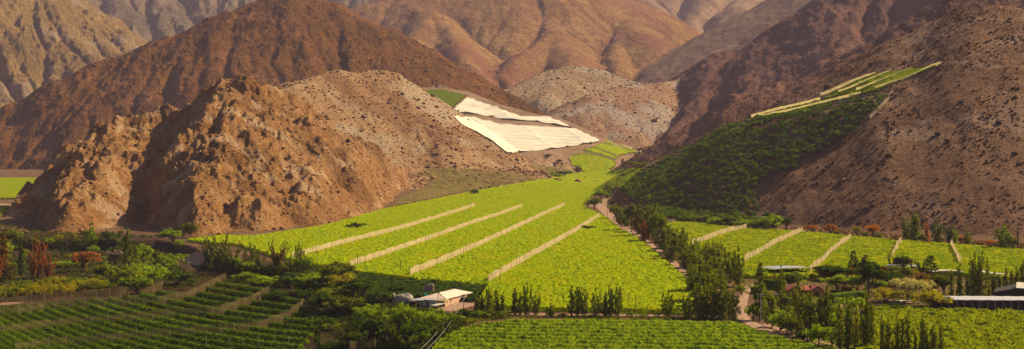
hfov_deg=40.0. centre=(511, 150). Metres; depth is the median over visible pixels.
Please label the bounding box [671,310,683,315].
roadside bush
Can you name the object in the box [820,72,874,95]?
net fence
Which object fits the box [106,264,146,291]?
leafy bush
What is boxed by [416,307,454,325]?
reed thicket bush
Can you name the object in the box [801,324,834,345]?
willow bush
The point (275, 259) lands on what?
spiky tree
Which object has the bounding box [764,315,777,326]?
willow bush
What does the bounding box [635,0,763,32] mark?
distant range
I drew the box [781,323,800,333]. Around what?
willow bush
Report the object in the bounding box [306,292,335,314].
thicket bush
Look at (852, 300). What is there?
understory bush
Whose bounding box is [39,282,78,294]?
scrub bush
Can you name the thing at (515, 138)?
net cover
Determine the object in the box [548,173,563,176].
valley shrub
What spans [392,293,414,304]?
covered heap
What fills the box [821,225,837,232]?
hillfoot tree
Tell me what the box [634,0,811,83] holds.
dusty mountain
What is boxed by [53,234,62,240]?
river bush
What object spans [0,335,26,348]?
vine row
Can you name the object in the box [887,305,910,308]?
border bush
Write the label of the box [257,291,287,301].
thicket bush
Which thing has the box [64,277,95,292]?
scrub bush
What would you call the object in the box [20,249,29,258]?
river bush
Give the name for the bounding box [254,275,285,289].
thicket bush
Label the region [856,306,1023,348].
trellised vineyard
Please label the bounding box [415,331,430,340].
thicket tree
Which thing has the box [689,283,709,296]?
tall tree
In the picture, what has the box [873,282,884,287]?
garden bush
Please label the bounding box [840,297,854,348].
poplar tree
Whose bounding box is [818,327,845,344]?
willow bush
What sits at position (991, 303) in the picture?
net shed
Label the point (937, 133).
desert shrubs
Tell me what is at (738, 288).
tall tree
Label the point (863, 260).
garden tree
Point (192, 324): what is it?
vine row
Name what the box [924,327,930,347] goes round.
young poplar
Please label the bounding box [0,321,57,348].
vine row
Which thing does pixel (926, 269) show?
garden tree
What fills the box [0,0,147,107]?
olive mountain
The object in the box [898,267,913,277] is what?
garden bush
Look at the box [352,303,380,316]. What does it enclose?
reed thicket bush
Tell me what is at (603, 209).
valley road
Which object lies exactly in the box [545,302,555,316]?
poplar tree
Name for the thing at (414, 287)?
vine rows
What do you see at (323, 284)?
thicket bush
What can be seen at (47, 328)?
vine row
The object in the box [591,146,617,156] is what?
net fence
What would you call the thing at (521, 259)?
net fence
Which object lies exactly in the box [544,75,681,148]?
gravel spur
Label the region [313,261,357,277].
thicket bush
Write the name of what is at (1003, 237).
hillfoot tree
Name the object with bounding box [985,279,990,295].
poplar tree
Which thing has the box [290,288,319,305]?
thicket bush
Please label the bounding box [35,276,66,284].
scrub bush
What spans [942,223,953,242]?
hillfoot tree
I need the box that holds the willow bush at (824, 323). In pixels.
[817,317,842,328]
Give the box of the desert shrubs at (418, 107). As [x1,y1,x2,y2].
[275,69,584,189]
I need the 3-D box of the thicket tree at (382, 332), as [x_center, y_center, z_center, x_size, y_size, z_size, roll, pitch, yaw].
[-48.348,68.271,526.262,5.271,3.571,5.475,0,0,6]
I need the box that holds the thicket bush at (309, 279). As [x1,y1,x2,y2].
[290,273,320,290]
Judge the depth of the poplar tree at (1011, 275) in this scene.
629.22 m
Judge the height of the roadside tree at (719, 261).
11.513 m
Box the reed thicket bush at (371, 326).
[351,317,394,337]
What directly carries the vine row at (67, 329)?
on the ground at (164, 244)
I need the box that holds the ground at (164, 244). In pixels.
[0,169,1023,348]
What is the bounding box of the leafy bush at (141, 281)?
[117,273,153,293]
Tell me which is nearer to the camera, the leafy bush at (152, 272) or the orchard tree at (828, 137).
the leafy bush at (152, 272)
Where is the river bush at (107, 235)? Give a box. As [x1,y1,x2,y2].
[100,231,113,240]
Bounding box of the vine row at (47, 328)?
[0,304,118,348]
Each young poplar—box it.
[877,314,885,348]
[883,318,893,348]
[892,313,900,348]
[900,319,905,348]
[903,310,912,348]
[912,332,917,348]
[918,314,927,348]
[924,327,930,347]
[928,323,937,348]
[938,325,943,348]
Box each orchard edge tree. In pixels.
[706,216,724,223]
[721,215,738,224]
[733,219,751,225]
[747,221,764,226]
[758,214,782,228]
[780,215,792,229]
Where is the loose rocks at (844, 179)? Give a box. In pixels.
[614,6,1023,232]
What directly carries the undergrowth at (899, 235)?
on the ground at (164, 244)
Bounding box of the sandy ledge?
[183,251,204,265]
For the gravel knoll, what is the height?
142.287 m
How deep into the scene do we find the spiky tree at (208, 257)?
798.31 m
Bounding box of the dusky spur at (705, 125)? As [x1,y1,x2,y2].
[615,0,1023,169]
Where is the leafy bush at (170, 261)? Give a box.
[149,253,188,271]
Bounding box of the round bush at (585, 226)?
[581,225,595,228]
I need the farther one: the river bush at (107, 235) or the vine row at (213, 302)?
the river bush at (107, 235)
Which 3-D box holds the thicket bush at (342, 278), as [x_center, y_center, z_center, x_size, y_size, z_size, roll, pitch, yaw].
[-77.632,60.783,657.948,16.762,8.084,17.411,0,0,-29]
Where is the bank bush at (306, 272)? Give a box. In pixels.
[302,268,312,274]
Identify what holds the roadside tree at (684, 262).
on the ground at (164, 244)
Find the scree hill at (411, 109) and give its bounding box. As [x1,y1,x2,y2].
[274,69,575,189]
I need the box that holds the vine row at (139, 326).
[59,299,301,348]
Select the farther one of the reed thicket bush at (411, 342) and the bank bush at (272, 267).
the bank bush at (272, 267)
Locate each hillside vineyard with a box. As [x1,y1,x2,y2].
[424,89,466,106]
[569,153,615,171]
[584,140,638,159]
[748,95,843,120]
[825,65,935,97]
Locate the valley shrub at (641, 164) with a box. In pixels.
[632,161,649,167]
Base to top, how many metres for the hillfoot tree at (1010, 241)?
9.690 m
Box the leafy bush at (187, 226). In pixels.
[180,222,198,237]
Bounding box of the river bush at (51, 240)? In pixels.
[44,236,54,246]
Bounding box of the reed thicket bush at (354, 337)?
[339,332,368,345]
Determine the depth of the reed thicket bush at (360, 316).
552.63 m
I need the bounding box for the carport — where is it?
[412,298,428,307]
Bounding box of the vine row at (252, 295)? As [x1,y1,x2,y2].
[204,285,304,303]
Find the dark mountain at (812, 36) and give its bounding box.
[635,0,936,153]
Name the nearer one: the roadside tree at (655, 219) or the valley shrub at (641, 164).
the roadside tree at (655, 219)
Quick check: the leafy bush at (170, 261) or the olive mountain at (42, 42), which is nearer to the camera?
the leafy bush at (170, 261)
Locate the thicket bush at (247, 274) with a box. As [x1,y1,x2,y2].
[232,271,259,279]
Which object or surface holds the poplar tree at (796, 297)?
on the ground at (164, 244)
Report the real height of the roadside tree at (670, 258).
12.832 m
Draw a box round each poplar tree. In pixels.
[473,291,479,310]
[478,294,485,309]
[485,285,493,310]
[493,289,499,311]
[499,291,506,311]
[510,288,518,314]
[517,293,523,314]
[522,282,532,314]
[531,292,541,314]
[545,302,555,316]
[567,285,575,315]
[573,287,581,315]
[578,284,588,315]
[590,288,601,314]
[600,296,608,315]
[603,286,613,315]
[609,283,623,315]
[660,290,674,316]
[763,302,769,316]
[767,295,776,314]
[773,265,786,304]
[790,279,807,331]
[799,285,818,331]
[815,294,824,327]
[822,284,834,328]
[834,305,844,348]
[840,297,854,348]
[850,300,860,347]
[858,287,871,344]
[868,302,876,344]
[948,270,953,295]
[954,263,963,295]
[964,275,971,295]
[968,251,982,295]
[976,250,990,295]
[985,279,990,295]
[989,271,997,295]
[997,274,1002,286]
[1002,267,1008,286]
[1009,270,1014,284]
[1014,267,1020,283]
[1018,260,1023,281]
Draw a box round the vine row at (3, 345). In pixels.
[0,342,16,348]
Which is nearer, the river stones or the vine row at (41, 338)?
the vine row at (41, 338)
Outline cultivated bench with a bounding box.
[422,83,642,171]
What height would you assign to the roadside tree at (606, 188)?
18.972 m
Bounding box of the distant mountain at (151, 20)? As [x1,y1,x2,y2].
[86,0,378,41]
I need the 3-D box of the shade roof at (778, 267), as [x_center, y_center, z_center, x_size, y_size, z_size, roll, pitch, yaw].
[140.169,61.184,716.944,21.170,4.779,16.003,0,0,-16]
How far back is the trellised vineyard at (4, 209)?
1288.46 m
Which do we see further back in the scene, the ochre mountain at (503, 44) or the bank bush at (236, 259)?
the ochre mountain at (503, 44)
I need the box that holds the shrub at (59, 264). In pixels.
[48,260,71,266]
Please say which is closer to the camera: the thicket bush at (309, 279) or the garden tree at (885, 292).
the garden tree at (885, 292)
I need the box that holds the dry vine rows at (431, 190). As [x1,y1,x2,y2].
[393,167,533,206]
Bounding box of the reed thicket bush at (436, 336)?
[430,319,449,338]
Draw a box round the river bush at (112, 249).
[107,245,123,251]
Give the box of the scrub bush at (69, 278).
[37,276,84,284]
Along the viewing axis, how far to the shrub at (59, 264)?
818.91 m
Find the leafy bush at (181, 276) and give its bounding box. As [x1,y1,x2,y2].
[161,269,199,284]
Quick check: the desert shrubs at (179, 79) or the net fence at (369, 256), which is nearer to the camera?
the net fence at (369, 256)
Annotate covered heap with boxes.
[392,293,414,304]
[423,283,433,291]
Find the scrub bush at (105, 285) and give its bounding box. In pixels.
[85,278,121,294]
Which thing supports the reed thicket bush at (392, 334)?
on the ground at (164, 244)
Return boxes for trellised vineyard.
[0,177,36,198]
[0,205,9,215]
[188,167,695,312]
[432,318,829,348]
[667,221,1023,279]
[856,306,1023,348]
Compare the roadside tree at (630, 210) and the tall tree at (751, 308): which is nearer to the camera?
the tall tree at (751, 308)
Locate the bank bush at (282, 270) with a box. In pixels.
[277,268,288,274]
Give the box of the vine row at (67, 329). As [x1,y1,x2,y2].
[10,303,137,348]
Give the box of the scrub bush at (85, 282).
[67,275,108,292]
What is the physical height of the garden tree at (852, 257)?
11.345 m
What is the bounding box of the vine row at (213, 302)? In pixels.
[154,288,317,317]
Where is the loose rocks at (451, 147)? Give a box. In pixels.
[279,67,597,188]
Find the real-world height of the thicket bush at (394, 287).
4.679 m
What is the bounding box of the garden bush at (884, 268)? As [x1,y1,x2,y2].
[880,265,888,270]
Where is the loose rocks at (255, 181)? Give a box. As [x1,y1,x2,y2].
[4,76,407,234]
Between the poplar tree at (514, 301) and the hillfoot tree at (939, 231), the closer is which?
the poplar tree at (514, 301)
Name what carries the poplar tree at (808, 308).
on the ground at (164, 244)
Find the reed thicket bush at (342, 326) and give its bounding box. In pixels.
[323,320,350,337]
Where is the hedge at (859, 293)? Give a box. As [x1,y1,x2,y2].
[856,291,866,298]
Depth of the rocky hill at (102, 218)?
1201.84 m
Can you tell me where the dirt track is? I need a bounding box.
[456,310,704,316]
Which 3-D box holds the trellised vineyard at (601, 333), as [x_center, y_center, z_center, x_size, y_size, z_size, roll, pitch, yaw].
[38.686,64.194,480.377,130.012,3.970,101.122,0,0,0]
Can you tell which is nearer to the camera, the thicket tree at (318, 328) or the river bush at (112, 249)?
the thicket tree at (318, 328)
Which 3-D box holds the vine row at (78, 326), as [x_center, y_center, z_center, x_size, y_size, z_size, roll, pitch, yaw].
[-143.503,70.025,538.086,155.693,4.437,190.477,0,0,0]
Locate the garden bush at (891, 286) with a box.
[887,282,897,290]
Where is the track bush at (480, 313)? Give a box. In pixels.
[469,311,490,316]
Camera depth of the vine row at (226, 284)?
699.95 m
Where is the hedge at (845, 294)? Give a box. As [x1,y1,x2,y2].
[827,291,856,304]
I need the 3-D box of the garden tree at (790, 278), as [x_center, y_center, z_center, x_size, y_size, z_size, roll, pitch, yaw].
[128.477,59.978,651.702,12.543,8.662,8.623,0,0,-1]
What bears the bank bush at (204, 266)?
on the ground at (164, 244)
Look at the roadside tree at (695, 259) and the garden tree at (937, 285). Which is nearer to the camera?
the garden tree at (937, 285)
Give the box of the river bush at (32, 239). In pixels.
[30,237,39,245]
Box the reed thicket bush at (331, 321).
[304,315,342,330]
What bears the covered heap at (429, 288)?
on the ground at (164, 244)
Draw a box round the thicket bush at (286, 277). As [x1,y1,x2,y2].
[278,272,302,291]
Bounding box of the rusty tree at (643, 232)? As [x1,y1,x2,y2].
[638,220,648,241]
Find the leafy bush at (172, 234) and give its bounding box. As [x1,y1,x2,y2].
[158,228,182,243]
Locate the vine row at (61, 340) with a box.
[0,308,98,348]
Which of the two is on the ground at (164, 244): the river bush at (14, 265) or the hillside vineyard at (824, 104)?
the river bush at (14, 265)
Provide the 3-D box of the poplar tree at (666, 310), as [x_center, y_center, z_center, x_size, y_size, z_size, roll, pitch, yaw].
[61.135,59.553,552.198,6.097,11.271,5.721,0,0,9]
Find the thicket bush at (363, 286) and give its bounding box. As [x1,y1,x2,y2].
[343,279,375,295]
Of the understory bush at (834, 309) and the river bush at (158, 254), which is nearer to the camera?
the understory bush at (834, 309)
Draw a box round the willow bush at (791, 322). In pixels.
[776,316,803,335]
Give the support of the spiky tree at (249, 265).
on the ground at (164, 244)
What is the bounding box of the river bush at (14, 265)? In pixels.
[8,261,17,273]
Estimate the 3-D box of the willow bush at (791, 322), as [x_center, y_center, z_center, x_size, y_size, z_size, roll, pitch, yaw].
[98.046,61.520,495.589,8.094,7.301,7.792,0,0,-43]
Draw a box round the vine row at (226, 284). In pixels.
[214,280,290,294]
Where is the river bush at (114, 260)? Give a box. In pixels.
[108,256,119,263]
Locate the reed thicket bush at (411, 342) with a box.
[397,333,420,348]
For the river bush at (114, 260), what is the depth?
837.31 m
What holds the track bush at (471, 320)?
on the ground at (164, 244)
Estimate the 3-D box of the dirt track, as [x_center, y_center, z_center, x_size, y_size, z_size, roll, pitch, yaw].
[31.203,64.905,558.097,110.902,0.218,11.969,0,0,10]
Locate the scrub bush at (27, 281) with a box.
[3,279,37,286]
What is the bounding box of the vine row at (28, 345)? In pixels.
[0,328,43,348]
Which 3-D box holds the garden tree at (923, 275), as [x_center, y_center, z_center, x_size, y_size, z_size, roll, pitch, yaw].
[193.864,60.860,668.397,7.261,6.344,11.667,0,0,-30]
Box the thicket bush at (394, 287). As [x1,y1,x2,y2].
[383,284,405,291]
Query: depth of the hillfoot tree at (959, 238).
899.01 m
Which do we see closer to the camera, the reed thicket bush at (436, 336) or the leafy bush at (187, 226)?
the reed thicket bush at (436, 336)
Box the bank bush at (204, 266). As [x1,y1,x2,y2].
[200,261,213,274]
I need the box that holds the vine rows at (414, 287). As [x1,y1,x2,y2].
[327,271,485,302]
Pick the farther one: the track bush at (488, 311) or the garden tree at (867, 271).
the garden tree at (867, 271)
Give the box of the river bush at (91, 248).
[86,245,99,252]
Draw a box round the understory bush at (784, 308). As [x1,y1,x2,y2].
[779,305,792,313]
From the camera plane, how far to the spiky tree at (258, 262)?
762.16 m
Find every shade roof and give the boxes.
[763,265,812,272]
[887,264,918,272]
[932,269,965,278]
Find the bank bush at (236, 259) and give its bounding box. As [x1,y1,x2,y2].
[233,256,242,263]
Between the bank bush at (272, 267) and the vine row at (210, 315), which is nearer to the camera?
the vine row at (210, 315)
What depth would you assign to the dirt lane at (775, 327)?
507.71 m
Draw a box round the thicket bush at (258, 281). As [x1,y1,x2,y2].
[252,274,275,287]
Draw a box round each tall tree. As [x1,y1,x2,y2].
[680,294,696,318]
[682,268,729,291]
[686,260,698,289]
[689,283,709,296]
[692,264,713,277]
[692,286,709,318]
[698,275,711,303]
[698,284,718,319]
[703,262,711,272]
[710,265,728,280]
[711,280,730,319]
[723,284,740,320]
[724,248,736,282]
[730,246,746,285]
[734,284,747,294]
[744,303,759,319]
[753,262,767,320]
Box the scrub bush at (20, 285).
[10,281,44,295]
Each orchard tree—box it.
[683,215,694,221]
[731,182,741,189]
[750,177,759,181]
[761,211,769,216]
[825,135,833,142]
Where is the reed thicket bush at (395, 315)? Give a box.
[384,302,417,329]
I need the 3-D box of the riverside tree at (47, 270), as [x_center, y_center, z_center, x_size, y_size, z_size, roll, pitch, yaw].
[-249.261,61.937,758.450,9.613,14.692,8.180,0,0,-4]
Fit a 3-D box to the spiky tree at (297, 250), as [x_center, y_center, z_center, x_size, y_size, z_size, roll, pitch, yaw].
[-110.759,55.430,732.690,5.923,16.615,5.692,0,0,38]
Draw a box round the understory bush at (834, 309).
[822,305,838,312]
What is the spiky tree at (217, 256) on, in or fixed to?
on the ground at (164, 244)
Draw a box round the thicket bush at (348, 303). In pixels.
[317,294,366,315]
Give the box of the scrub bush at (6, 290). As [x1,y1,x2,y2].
[0,285,20,299]
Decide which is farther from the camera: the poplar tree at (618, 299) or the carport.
the carport
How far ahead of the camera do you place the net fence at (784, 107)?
1359.00 m
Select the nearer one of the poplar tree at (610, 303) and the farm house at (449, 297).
the poplar tree at (610, 303)
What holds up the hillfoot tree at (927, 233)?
on the ground at (164, 244)
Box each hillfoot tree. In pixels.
[804,225,818,230]
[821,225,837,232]
[848,226,861,234]
[864,224,879,235]
[890,235,901,239]
[902,214,913,239]
[909,212,921,240]
[914,234,927,239]
[923,221,929,241]
[930,220,942,242]
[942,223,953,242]
[952,226,958,243]
[957,236,968,243]
[962,228,972,243]
[971,241,985,244]
[983,240,995,245]
[994,224,1010,247]
[1006,236,1019,246]
[1015,224,1019,247]
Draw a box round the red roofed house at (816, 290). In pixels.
[785,284,823,296]
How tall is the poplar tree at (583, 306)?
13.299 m
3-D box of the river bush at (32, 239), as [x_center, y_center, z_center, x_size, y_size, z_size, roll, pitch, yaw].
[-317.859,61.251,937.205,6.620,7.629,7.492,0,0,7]
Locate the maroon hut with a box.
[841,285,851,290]
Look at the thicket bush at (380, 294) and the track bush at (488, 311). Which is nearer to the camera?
the track bush at (488, 311)
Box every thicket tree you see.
[315,323,326,332]
[329,322,341,333]
[375,329,385,334]
[378,334,388,342]
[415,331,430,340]
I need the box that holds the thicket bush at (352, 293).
[312,285,358,311]
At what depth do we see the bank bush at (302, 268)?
721.64 m
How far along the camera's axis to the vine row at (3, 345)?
498.79 m
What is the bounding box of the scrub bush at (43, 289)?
[24,283,68,298]
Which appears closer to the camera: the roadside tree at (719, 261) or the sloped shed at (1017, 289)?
the sloped shed at (1017, 289)
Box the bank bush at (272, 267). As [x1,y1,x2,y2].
[265,264,278,274]
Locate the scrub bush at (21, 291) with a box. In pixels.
[2,285,30,297]
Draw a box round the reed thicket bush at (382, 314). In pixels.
[368,304,397,321]
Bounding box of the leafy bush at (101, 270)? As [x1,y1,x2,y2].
[92,261,120,278]
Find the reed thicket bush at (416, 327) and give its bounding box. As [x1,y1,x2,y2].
[399,319,444,340]
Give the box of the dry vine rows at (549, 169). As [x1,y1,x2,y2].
[530,164,562,174]
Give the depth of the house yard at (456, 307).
587.51 m
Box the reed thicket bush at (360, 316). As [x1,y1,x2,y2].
[340,312,372,329]
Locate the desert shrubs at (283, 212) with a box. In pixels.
[6,74,406,233]
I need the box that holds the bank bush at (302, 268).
[296,264,314,271]
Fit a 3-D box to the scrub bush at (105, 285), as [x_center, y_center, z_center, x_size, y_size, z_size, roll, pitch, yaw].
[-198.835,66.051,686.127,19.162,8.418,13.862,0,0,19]
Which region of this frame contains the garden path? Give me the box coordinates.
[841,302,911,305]
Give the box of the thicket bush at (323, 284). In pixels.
[313,279,335,291]
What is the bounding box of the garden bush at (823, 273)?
[816,270,831,278]
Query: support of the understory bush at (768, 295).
on the ground at (164, 244)
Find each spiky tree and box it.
[199,242,219,263]
[203,232,231,269]
[217,241,242,269]
[234,260,255,271]
[242,243,256,266]
[250,249,268,267]
[268,240,290,265]
[278,260,297,270]
[293,242,304,272]
[297,255,312,268]
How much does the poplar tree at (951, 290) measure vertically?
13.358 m
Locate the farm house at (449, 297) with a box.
[421,289,472,306]
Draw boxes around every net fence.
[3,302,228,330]
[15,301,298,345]
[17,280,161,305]
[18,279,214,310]
[292,203,474,256]
[350,204,521,264]
[410,202,564,277]
[488,213,598,280]
[572,151,614,160]
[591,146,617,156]
[603,141,622,149]
[607,139,631,149]
[692,223,746,244]
[744,227,802,260]
[751,97,819,116]
[762,92,860,115]
[809,232,851,270]
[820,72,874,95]
[839,70,889,91]
[856,67,912,89]
[869,90,892,117]
[875,61,940,88]
[892,238,900,255]
[951,240,960,261]
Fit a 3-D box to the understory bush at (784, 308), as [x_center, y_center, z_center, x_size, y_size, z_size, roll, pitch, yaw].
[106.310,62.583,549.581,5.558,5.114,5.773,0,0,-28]
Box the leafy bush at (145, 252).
[129,243,154,264]
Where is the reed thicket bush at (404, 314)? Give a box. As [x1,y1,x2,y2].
[399,304,423,324]
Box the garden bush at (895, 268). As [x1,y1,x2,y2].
[890,265,898,271]
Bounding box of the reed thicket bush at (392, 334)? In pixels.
[383,319,404,340]
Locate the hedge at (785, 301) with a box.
[782,297,798,305]
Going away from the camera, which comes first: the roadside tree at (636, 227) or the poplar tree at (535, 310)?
the poplar tree at (535, 310)
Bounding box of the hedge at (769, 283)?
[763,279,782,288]
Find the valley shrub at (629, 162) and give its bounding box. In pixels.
[625,160,635,165]
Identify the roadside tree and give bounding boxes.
[586,196,602,209]
[594,188,609,197]
[604,181,611,197]
[609,204,619,218]
[613,203,625,224]
[618,206,630,226]
[622,203,636,231]
[630,204,648,233]
[637,195,657,237]
[648,212,667,241]
[651,224,670,247]
[658,225,685,252]
[662,240,677,261]
[665,234,683,256]
[676,240,695,267]
[680,249,701,262]
[683,230,688,250]
[690,236,699,252]
[690,250,712,264]
[697,252,718,269]
[699,242,723,257]
[711,256,722,270]
[718,241,724,259]
[718,258,730,269]
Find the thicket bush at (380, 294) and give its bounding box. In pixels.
[363,289,399,302]
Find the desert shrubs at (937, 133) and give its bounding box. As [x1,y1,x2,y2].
[604,4,1023,235]
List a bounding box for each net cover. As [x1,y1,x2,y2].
[454,115,598,153]
[455,97,570,127]
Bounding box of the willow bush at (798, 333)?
[794,329,817,342]
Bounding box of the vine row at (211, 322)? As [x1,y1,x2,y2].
[105,296,314,337]
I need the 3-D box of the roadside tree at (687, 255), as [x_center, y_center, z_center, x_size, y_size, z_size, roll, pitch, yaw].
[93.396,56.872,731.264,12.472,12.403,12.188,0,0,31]
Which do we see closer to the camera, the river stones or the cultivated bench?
the river stones
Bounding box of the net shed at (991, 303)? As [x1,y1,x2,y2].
[933,296,1023,310]
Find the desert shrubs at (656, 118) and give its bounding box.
[503,0,1021,167]
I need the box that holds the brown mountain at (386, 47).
[0,0,544,169]
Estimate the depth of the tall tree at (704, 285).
562.25 m
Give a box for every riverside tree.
[0,228,23,244]
[0,231,14,279]
[0,252,6,276]
[2,241,14,253]
[16,235,24,276]
[27,252,41,278]
[30,233,49,277]
[39,253,59,277]
[65,232,68,253]
[70,251,102,271]
[82,222,98,247]
[106,250,124,263]
[121,229,135,266]
[130,244,140,263]
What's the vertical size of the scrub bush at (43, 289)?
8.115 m
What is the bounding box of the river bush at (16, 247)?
[13,244,21,253]
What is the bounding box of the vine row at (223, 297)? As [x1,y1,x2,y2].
[191,289,315,311]
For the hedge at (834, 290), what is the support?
on the ground at (164, 244)
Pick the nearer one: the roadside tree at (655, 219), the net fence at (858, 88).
the roadside tree at (655, 219)
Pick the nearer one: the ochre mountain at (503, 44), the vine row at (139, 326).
the vine row at (139, 326)
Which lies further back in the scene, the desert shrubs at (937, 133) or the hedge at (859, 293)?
the desert shrubs at (937, 133)
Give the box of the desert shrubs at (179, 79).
[0,0,543,169]
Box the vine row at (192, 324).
[89,295,308,343]
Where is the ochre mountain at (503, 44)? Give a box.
[350,0,701,88]
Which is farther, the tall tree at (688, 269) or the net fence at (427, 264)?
the net fence at (427, 264)
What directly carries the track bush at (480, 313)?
on the ground at (164, 244)
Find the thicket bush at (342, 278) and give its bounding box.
[324,272,356,286]
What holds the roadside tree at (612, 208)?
on the ground at (164, 244)
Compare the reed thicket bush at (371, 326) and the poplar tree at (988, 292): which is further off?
the poplar tree at (988, 292)
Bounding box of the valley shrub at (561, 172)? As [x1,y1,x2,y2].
[549,171,570,174]
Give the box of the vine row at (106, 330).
[32,302,193,348]
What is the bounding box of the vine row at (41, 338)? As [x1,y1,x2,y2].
[0,315,71,348]
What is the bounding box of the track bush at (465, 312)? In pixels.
[453,308,476,315]
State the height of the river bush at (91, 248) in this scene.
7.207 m
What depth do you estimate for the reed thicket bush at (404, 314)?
502.18 m
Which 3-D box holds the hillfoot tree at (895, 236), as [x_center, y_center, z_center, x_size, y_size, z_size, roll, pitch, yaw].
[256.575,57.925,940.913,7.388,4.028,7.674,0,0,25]
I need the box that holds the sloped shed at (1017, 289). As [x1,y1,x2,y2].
[994,282,1023,295]
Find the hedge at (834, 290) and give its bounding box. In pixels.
[830,289,846,292]
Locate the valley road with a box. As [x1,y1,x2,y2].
[597,188,685,275]
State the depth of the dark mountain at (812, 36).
3080.73 m
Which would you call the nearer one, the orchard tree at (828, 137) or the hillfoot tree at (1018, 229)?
the hillfoot tree at (1018, 229)
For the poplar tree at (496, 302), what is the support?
on the ground at (164, 244)
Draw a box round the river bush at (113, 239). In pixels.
[110,236,120,245]
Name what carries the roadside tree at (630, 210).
on the ground at (164, 244)
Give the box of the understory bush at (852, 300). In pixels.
[835,296,864,310]
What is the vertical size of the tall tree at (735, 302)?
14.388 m
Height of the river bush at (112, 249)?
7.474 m
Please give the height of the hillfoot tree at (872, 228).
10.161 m
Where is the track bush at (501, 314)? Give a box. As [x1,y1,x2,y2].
[491,311,508,317]
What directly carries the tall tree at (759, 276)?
on the ground at (164, 244)
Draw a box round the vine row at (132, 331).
[44,302,244,348]
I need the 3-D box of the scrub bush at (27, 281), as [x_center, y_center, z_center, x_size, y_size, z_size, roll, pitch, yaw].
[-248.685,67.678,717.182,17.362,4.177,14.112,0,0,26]
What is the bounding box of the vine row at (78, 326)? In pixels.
[19,303,164,348]
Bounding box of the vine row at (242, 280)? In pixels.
[235,278,272,286]
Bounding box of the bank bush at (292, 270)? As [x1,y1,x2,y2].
[289,263,295,272]
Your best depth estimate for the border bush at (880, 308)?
567.70 m
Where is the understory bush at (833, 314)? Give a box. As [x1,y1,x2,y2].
[811,312,841,321]
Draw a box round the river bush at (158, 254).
[150,250,167,263]
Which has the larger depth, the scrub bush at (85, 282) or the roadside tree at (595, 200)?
the roadside tree at (595, 200)
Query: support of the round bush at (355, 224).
on the ground at (164, 244)
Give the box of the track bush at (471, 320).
[460,318,479,324]
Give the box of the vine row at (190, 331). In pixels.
[73,298,304,348]
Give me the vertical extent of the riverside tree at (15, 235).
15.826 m
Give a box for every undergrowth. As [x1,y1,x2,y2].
[0,223,253,302]
[234,265,475,348]
[469,314,736,321]
[593,191,728,273]
[747,274,1014,306]
[758,295,869,348]
[784,226,1023,248]
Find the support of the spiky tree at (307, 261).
on the ground at (164, 244)
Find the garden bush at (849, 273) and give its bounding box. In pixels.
[845,267,855,276]
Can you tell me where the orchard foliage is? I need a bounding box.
[618,92,888,209]
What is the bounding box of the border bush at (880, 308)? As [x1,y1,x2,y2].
[873,305,892,309]
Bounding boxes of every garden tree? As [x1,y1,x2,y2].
[777,271,802,284]
[781,271,808,287]
[812,265,850,277]
[819,275,851,288]
[842,274,867,290]
[847,250,858,266]
[848,260,876,274]
[852,263,889,294]
[860,255,874,279]
[873,286,909,302]
[884,271,907,280]
[887,254,899,266]
[888,277,935,300]
[892,268,918,278]
[893,256,910,267]
[909,289,953,306]
[911,272,930,279]
[913,258,925,272]
[916,279,940,291]
[922,255,940,275]
[927,271,956,295]
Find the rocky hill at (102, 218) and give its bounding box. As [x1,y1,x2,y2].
[5,74,407,235]
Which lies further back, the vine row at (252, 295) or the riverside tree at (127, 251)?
the riverside tree at (127, 251)
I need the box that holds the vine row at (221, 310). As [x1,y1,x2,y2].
[135,291,314,324]
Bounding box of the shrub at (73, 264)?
[61,262,88,267]
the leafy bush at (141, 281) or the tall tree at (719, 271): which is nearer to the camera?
the tall tree at (719, 271)
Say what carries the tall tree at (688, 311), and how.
on the ground at (164, 244)
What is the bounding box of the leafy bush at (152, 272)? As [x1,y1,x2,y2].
[122,261,176,285]
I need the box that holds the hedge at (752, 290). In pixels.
[750,286,766,293]
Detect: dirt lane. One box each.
[736,284,790,338]
[759,324,842,348]
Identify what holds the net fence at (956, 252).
on the ground at (164, 244)
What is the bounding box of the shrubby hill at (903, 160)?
[609,5,1023,235]
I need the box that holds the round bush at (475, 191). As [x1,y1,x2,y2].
[469,189,478,193]
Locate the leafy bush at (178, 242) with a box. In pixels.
[174,239,183,247]
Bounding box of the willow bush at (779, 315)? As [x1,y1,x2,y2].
[766,310,796,331]
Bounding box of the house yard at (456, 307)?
[436,297,479,310]
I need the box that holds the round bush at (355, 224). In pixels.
[345,222,365,226]
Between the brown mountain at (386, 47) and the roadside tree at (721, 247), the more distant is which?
the brown mountain at (386, 47)
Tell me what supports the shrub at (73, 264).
on the ground at (164, 244)
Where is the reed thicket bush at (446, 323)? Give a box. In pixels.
[437,308,460,331]
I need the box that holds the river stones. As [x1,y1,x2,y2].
[0,302,22,304]
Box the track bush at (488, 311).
[475,309,495,317]
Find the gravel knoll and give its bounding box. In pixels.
[504,66,639,112]
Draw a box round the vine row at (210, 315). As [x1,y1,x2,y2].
[122,293,316,331]
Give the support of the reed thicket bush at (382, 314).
on the ground at (164, 244)
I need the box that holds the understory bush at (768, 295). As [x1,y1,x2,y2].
[765,292,779,306]
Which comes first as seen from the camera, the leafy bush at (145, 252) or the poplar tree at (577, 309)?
the poplar tree at (577, 309)
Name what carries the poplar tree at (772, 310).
on the ground at (164, 244)

